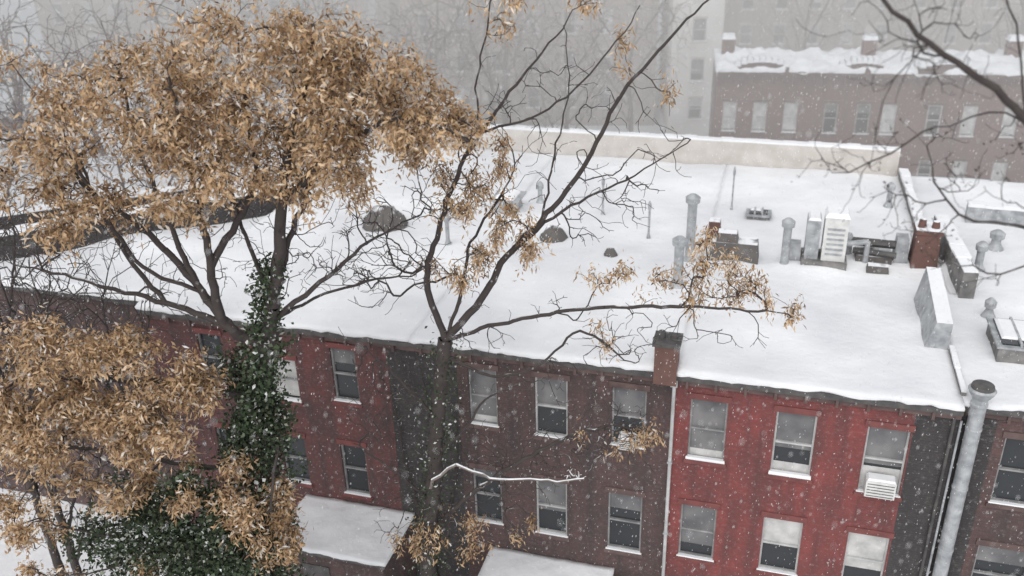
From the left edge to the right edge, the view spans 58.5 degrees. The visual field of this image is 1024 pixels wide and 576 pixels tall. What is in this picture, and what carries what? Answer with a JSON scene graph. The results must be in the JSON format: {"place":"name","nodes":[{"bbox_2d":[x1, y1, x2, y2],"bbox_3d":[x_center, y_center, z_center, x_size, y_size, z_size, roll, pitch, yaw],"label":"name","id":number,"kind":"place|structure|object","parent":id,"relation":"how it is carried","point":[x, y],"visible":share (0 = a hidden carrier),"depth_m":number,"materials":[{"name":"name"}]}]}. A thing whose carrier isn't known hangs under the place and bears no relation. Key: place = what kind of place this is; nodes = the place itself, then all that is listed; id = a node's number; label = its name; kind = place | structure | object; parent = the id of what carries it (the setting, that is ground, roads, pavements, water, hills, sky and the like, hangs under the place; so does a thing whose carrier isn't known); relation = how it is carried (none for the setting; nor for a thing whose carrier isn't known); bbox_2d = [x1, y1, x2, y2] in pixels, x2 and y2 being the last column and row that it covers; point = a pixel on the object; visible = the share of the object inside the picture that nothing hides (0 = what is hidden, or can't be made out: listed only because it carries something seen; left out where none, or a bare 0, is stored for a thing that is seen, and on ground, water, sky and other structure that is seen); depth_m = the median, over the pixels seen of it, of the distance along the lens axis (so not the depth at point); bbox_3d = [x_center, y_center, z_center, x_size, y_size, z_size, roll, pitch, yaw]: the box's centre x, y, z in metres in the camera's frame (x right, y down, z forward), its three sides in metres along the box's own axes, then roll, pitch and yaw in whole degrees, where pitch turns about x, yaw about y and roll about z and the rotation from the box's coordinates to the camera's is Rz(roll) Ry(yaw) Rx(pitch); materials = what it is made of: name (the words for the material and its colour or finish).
{"place":"outdoors","nodes":[
{"label":"outdoors","id":0,"kind":"place"},
{"bbox_2d":[34,0,404,91],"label":"walls","id":1,"kind":"structure","parent":0,"point":[43,13],"depth_m":89.54,"materials":[{"name":"grey brick"}]},
{"bbox_2d":[49,0,380,85],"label":"windows","id":2,"kind":"structure","parent":1,"relation":"attached to","point":[370,14],"depth_m":89.28,"materials":[{"name":"grey glass"}]},
{"bbox_2d":[0,0,665,575],"bbox_3d":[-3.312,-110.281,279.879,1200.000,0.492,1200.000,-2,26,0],"label":"snowy ground","id":3,"kind":"structure","parent":0,"point":[10,560],"depth_m":36.22,"materials":[{"name":"white snow"}]},
{"bbox_2d":[0,168,92,575],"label":"bare tree","id":4,"kind":"object","parent":3,"relation":"on","point":[56,558],"visible":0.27,"depth_m":28.16,"materials":[{"name":"brown plant"}]},
{"bbox_2d":[0,207,131,575],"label":"bare tree","id":5,"kind":"object","parent":3,"relation":"on","point":[74,564],"visible":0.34,"depth_m":24.76,"materials":[{"name":"brown plant"}]},
{"bbox_2d":[29,231,218,575],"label":"bare tree","id":6,"kind":"object","parent":3,"relation":"on","point":[107,384],"visible":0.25,"depth_m":25.76,"materials":[{"name":"brown plant"}]},
{"bbox_2d":[0,119,376,521],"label":"flat roofed rowhouse","id":7,"kind":"structure","parent":3,"relation":"on","point":[132,283],"depth_m":32.59,"materials":[{"name":"brown brick"}]},
{"bbox_2d":[0,188,220,229],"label":"wall","id":8,"kind":"structure","parent":7,"relation":"on","point":[15,220],"depth_m":35.32,"materials":[{"name":"brick"}]},
{"bbox_2d":[0,181,217,216],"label":"parapet wall","id":9,"kind":"structure","parent":8,"relation":"on","point":[30,210],"depth_m":35.96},
{"bbox_2d":[0,189,302,260],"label":"wall","id":10,"kind":"structure","parent":7,"relation":"on","point":[266,207],"depth_m":34.11,"materials":[{"name":"brick"}]},
{"bbox_2d":[0,182,294,236],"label":"parapet wall","id":11,"kind":"structure","parent":10,"relation":"on","point":[24,229],"depth_m":33.59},
{"bbox_2d":[0,77,463,146],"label":"flat roofed rowhouse","id":12,"kind":"structure","parent":3,"relation":"on","point":[5,94],"depth_m":58.19,"materials":[{"name":"brick"}]},
{"bbox_2d":[0,0,496,575],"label":"ivy covered tree","id":13,"kind":"object","parent":3,"relation":"on","point":[224,532],"visible":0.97,"depth_m":18.11,"materials":[{"name":"brown plant"}]},
{"bbox_2d":[135,142,553,575],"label":"brick rowhouse","id":14,"kind":"structure","parent":3,"relation":"on","point":[331,464],"depth_m":28.93,"materials":[{"name":"red brick"}]},
{"bbox_2d":[191,327,372,500],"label":"windows","id":15,"kind":"structure","parent":14,"relation":"in","point":[359,487],"depth_m":28.54,"materials":[{"name":"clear glass"}]},
{"bbox_2d":[362,204,407,232],"bbox_3d":[-4.721,-2.621,33.513,1.754,0.940,1.426,6,27,15],"label":"roof turbine vent","id":16,"kind":"object","parent":14,"relation":"on","point":[384,218],"visible":0.8,"depth_m":33.19,"materials":[{"name":"metal"}]},
{"bbox_2d":[444,214,451,244],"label":"vent pipe","id":17,"kind":"object","parent":14,"relation":"on","point":[446,221],"visible":0.64,"depth_m":31.71,"materials":[{"name":"metal"}]},
{"bbox_2d":[283,494,416,575],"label":"extension","id":18,"kind":"object","parent":3,"relation":"on","point":[330,538],"visible":0.82,"depth_m":28.18,"materials":[{"name":"brown brick"}]},
{"bbox_2d":[0,0,1023,210],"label":"distant trees","id":19,"kind":"object","parent":3,"relation":"on","point":[18,94],"visible":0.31,"depth_m":60.16,"materials":[{"name":"grey plant"}]},
{"bbox_2d":[478,547,613,575],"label":"extension","id":20,"kind":"object","parent":3,"relation":"on","point":[518,563],"visible":1,"depth_m":27.75,"materials":[{"name":"white brick"}]},
{"bbox_2d":[319,0,805,575],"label":"brown leaved tree","id":21,"kind":"object","parent":3,"relation":"on","point":[427,540],"visible":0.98,"depth_m":20.57,"materials":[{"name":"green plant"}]},
{"bbox_2d":[408,154,726,575],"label":"brick rowhouse","id":22,"kind":"structure","parent":3,"relation":"on","point":[581,511],"depth_m":27.20,"materials":[{"name":"brown brick"}]},
{"bbox_2d":[373,347,479,575],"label":"climbing vine","id":23,"kind":"object","parent":22,"relation":"attached to","point":[408,475],"visible":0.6,"depth_m":27.42,"materials":[{"name":"brown plant"}]},
{"bbox_2d":[491,189,526,212],"bbox_3d":[-0.132,-3.238,34.653,1.100,0.770,1.200,6,27,15],"label":"roof hatch","id":24,"kind":"object","parent":22,"relation":"on","point":[518,197],"visible":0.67,"depth_m":34.38,"materials":[{"name":"metal"}]},
{"bbox_2d":[536,181,543,203],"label":"vent pipe","id":25,"kind":"object","parent":22,"relation":"on","point":[540,187],"visible":0.93,"depth_m":35.23,"materials":[{"name":"metal"}]},
{"bbox_2d":[539,224,567,242],"bbox_3d":[1.453,-1.924,32.004,1.035,0.667,0.830,6,27,15],"label":"roof turbine vent","id":26,"kind":"object","parent":22,"relation":"on","point":[560,235],"visible":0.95,"depth_m":31.79,"materials":[{"name":"metal"}]},
{"bbox_2d":[464,361,649,558],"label":"windows","id":27,"kind":"structure","parent":22,"relation":"in","point":[627,394],"depth_m":26.62,"materials":[{"name":"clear glass"}]},
{"bbox_2d":[601,176,604,214],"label":"vent pipe","id":28,"kind":"object","parent":22,"relation":"on","point":[603,184],"visible":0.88,"depth_m":33.88,"materials":[{"name":"metal"}]},
{"bbox_2d":[604,248,617,257],"bbox_3d":[3.310,-1.188,30.704,0.449,0.372,0.439,-12,27,-19],"label":"roof turbine vent","id":29,"kind":"object","parent":22,"relation":"on","point":[612,252],"visible":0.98,"depth_m":30.59,"materials":[{"name":"metal"}]},
{"bbox_2d":[646,201,651,238],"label":"vent pipe","id":30,"kind":"object","parent":22,"relation":"on","point":[649,216],"visible":0.93,"depth_m":31.68,"materials":[{"name":"metal"}]},
{"bbox_2d":[432,128,900,175],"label":"wall","id":31,"kind":"structure","parent":22,"relation":"on","point":[770,155],"depth_m":39.09,"materials":[{"name":"stone"}]},
{"bbox_2d":[446,123,900,150],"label":"snow","id":32,"kind":"structure","parent":31,"relation":"on","point":[748,140],"depth_m":38.82,"materials":[{"name":"white snow"}]},
{"bbox_2d":[652,330,682,386],"bbox_3d":[4.070,1.790,24.009,0.720,1.460,0.670,6,27,15],"label":"brick chimney","id":33,"kind":"object","parent":22,"relation":"on","point":[667,351],"visible":0.87,"depth_m":23.77,"materials":[{"name":"red brick"}]},
{"bbox_2d":[661,381,677,575],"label":"downpipe","id":34,"kind":"object","parent":22,"relation":"attached to","point":[666,530],"visible":0.9,"depth_m":25.49,"materials":[{"name":"white metal"}]},
{"bbox_2d":[668,235,687,288],"bbox_3d":[5.146,-0.814,28.211,0.660,1.730,0.660,6,27,15],"label":"vent pipe","id":35,"kind":"object","parent":22,"relation":"on","point":[679,243],"visible":0.88,"depth_m":28.02,"materials":[{"name":"metal"}]},
{"bbox_2d":[684,193,700,261],"bbox_3d":[5.812,-1.921,29.655,0.660,2.430,0.660,6,27,15],"label":"vent pipe","id":36,"kind":"object","parent":22,"relation":"on","point":[692,199],"visible":0.83,"depth_m":29.44,"materials":[{"name":"metal"}]},
{"bbox_2d":[665,164,964,575],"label":"brick rowhouse","id":37,"kind":"structure","parent":3,"relation":"on","point":[788,421],"depth_m":24.93,"materials":[{"name":"red brick"}]},
{"bbox_2d":[707,217,758,264],"bbox_3d":[7.474,-1.812,30.911,1.850,1.050,2.800,6,27,15],"label":"condenser unit","id":38,"kind":"object","parent":37,"relation":"on","point":[749,247],"visible":0.79,"depth_m":29.74,"materials":[{"name":"metal"}]},
{"bbox_2d":[730,167,735,209],"bbox_3d":[8.208,-3.674,33.935,0.132,1.730,0.132,6,27,15],"label":"vent pipe","id":39,"kind":"object","parent":37,"relation":"on","point":[734,174],"visible":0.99,"depth_m":33.90,"materials":[{"name":"metal"}]},
{"bbox_2d":[745,207,771,220],"bbox_3d":[9.047,-2.724,33.550,0.920,0.310,0.720,6,27,15],"label":"skylight","id":40,"kind":"object","parent":37,"relation":"on","point":[752,213],"visible":0.98,"depth_m":33.37,"materials":[{"name":"metal"}]},
{"bbox_2d":[779,217,795,264],"bbox_3d":[8.756,-1.418,29.179,0.572,1.780,0.572,6,27,15],"label":"vent pipe","id":41,"kind":"object","parent":37,"relation":"on","point":[788,223],"visible":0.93,"depth_m":29.01,"materials":[{"name":"metal"}]},
{"bbox_2d":[675,392,915,575],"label":"windows","id":42,"kind":"structure","parent":37,"relation":"in","point":[791,422],"depth_m":24.73,"materials":[{"name":"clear glass"}]},
{"bbox_2d":[789,206,870,270],"bbox_3d":[10.174,-1.612,29.261,2.540,1.920,1.100,6,27,15],"label":"ventilation unit","id":43,"kind":"object","parent":37,"relation":"on","point":[834,237],"visible":0.94,"depth_m":29.02,"materials":[{"name":"metal"}]},
{"bbox_2d":[846,232,909,274],"bbox_3d":[11.687,-1.130,29.355,2.010,0.950,1.500,6,27,15],"label":"roof pipework","id":44,"kind":"object","parent":37,"relation":"on","point":[899,245],"visible":0.72,"depth_m":29.36,"materials":[{"name":"metal"}]},
{"bbox_2d":[883,182,895,208],"bbox_3d":[14.011,-3.445,33.905,0.440,1.030,0.440,6,27,15],"label":"vent pipe","id":45,"kind":"object","parent":37,"relation":"on","point":[889,194],"visible":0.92,"depth_m":33.83,"materials":[{"name":"metal"}]},
{"bbox_2d":[914,267,952,349],"bbox_3d":[11.812,0.539,25.667,0.600,1.150,3.000,6,27,15],"label":"roof bulkhead","id":46,"kind":"object","parent":37,"relation":"on","point":[937,322],"visible":1,"depth_m":25.16,"materials":[{"name":"metal"}]},
{"bbox_2d":[919,418,962,575],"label":"downpipe","id":47,"kind":"object","parent":37,"relation":"attached to","point":[938,494],"visible":1,"depth_m":23.42,"materials":[{"name":"metal"}]},
{"bbox_2d":[949,345,966,395],"bbox_3d":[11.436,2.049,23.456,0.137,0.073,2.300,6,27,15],"label":"parapet wall","id":48,"kind":"structure","parent":37,"relation":"on","point":[955,360],"depth_m":23.45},
{"bbox_2d":[790,0,1023,293],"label":"bare tree","id":49,"kind":"object","parent":3,"relation":"on","point":[1016,109],"visible":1,"depth_m":11.19,"materials":[{"name":"brown plant"}]},
{"bbox_2d":[911,176,1023,575],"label":"brick rowhouse","id":50,"kind":"structure","parent":3,"relation":"on","point":[1001,439],"depth_m":24.24,"materials":[{"name":"brown brick"}]},
{"bbox_2d":[898,173,913,229],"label":"wall","id":51,"kind":"structure","parent":50,"relation":"on","point":[905,198],"depth_m":34.47,"materials":[{"name":"grey concrete"}]},
{"bbox_2d":[899,168,922,220],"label":"snow","id":52,"kind":"structure","parent":51,"relation":"on","point":[905,175],"depth_m":34.49,"materials":[{"name":"white snow"}]},
{"bbox_2d":[908,218,943,268],"bbox_3d":[13.159,-1.407,29.089,0.800,1.700,0.900,6,27,15],"label":"brick chimney","id":53,"kind":"object","parent":50,"relation":"on","point":[917,259],"visible":0.93,"depth_m":28.76,"materials":[{"name":"red brick"}]},
{"bbox_2d":[933,216,978,298],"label":"wall","id":54,"kind":"structure","parent":50,"relation":"on","point":[963,290],"depth_m":27.42,"materials":[{"name":"grey concrete"}]},
{"bbox_2d":[935,214,978,272],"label":"snow","id":55,"kind":"structure","parent":54,"relation":"on","point":[960,251],"depth_m":28.51,"materials":[{"name":"white snow"}]},
{"bbox_2d":[932,379,996,575],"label":"flue pipe","id":56,"kind":"object","parent":50,"relation":"attached to","point":[982,392],"visible":1,"depth_m":22.85,"materials":[{"name":"metal"}]},
{"bbox_2d":[974,241,988,271],"bbox_3d":[14.764,-1.009,28.822,0.528,1.030,0.528,6,27,15],"label":"vent pipe","id":57,"kind":"object","parent":50,"relation":"on","point":[981,249],"visible":0.86,"depth_m":28.69,"materials":[{"name":"metal"}]},
{"bbox_2d":[980,297,996,318],"bbox_3d":[13.654,0.553,26.120,0.440,0.630,0.440,6,27,15],"label":"vent pipe","id":58,"kind":"object","parent":50,"relation":"on","point":[988,311],"visible":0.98,"depth_m":26.05,"materials":[{"name":"metal"}]},
{"bbox_2d":[964,204,1023,226],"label":"wall","id":59,"kind":"structure","parent":50,"relation":"on","point":[1002,215],"depth_m":32.08,"materials":[{"name":"metal"}]},
{"bbox_2d":[967,200,1023,211],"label":"snow","id":60,"kind":"structure","parent":59,"relation":"on","point":[1001,206],"depth_m":32.03,"materials":[{"name":"white snow"}]},
{"bbox_2d":[988,229,1005,251],"bbox_3d":[16.067,-1.603,30.313,0.660,0.730,0.660,6,27,15],"label":"vent pipe","id":61,"kind":"object","parent":50,"relation":"on","point":[997,236],"visible":0.95,"depth_m":30.20,"materials":[{"name":"metal"}]},
{"bbox_2d":[971,431,1023,575],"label":"windows","id":62,"kind":"structure","parent":50,"relation":"in","point":[1009,479],"depth_m":23.44,"materials":[{"name":"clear glass"}]},
{"bbox_2d":[986,317,1023,364],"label":"skylight","id":63,"kind":"object","parent":50,"relation":"on","point":[1011,338],"visible":1,"depth_m":23.97,"materials":[{"name":"metal"}]},
{"bbox_2d":[0,0,1023,575],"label":"falling snow","id":64,"kind":"structure","parent":0,"point":[556,260],"depth_m":15.70,"materials":[{"name":"white snow"}]},
{"bbox_2d":[398,0,658,124],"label":"walls","id":65,"kind":"structure","parent":0,"point":[602,113],"depth_m":78.95,"materials":[{"name":"grey brick"}]},
{"bbox_2d":[417,9,613,108],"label":"windows","id":66,"kind":"structure","parent":65,"relation":"attached to","point":[536,103],"depth_m":79.00,"materials":[{"name":"grey glass"}]},
{"bbox_2d":[658,0,724,135],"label":"walls","id":67,"kind":"structure","parent":0,"point":[712,9],"depth_m":74.54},
{"bbox_2d":[686,0,709,120],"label":"windows","id":68,"kind":"structure","parent":67,"relation":"attached to","point":[695,102],"depth_m":74.31,"materials":[{"name":"grey glass"}]},
{"bbox_2d":[709,33,1023,182],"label":"brick rowhouse terrace","id":69,"kind":"structure","parent":0,"point":[732,74],"depth_m":55.94,"materials":[{"name":"brown brick"}]},
{"bbox_2d":[720,99,1022,180],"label":"windows","id":70,"kind":"structure","parent":69,"relation":"in","point":[889,110],"depth_m":56.36,"materials":[{"name":"grey glass"}]},
{"bbox_2d":[723,0,1023,53],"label":"walls","id":71,"kind":"structure","parent":0,"point":[734,14],"depth_m":85.48,"materials":[{"name":"grey brick"}]},
{"bbox_2d":[738,0,1023,44],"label":"windows","id":72,"kind":"structure","parent":71,"relation":"attached to","point":[745,31],"depth_m":85.65,"materials":[{"name":"grey glass"}]}
]}

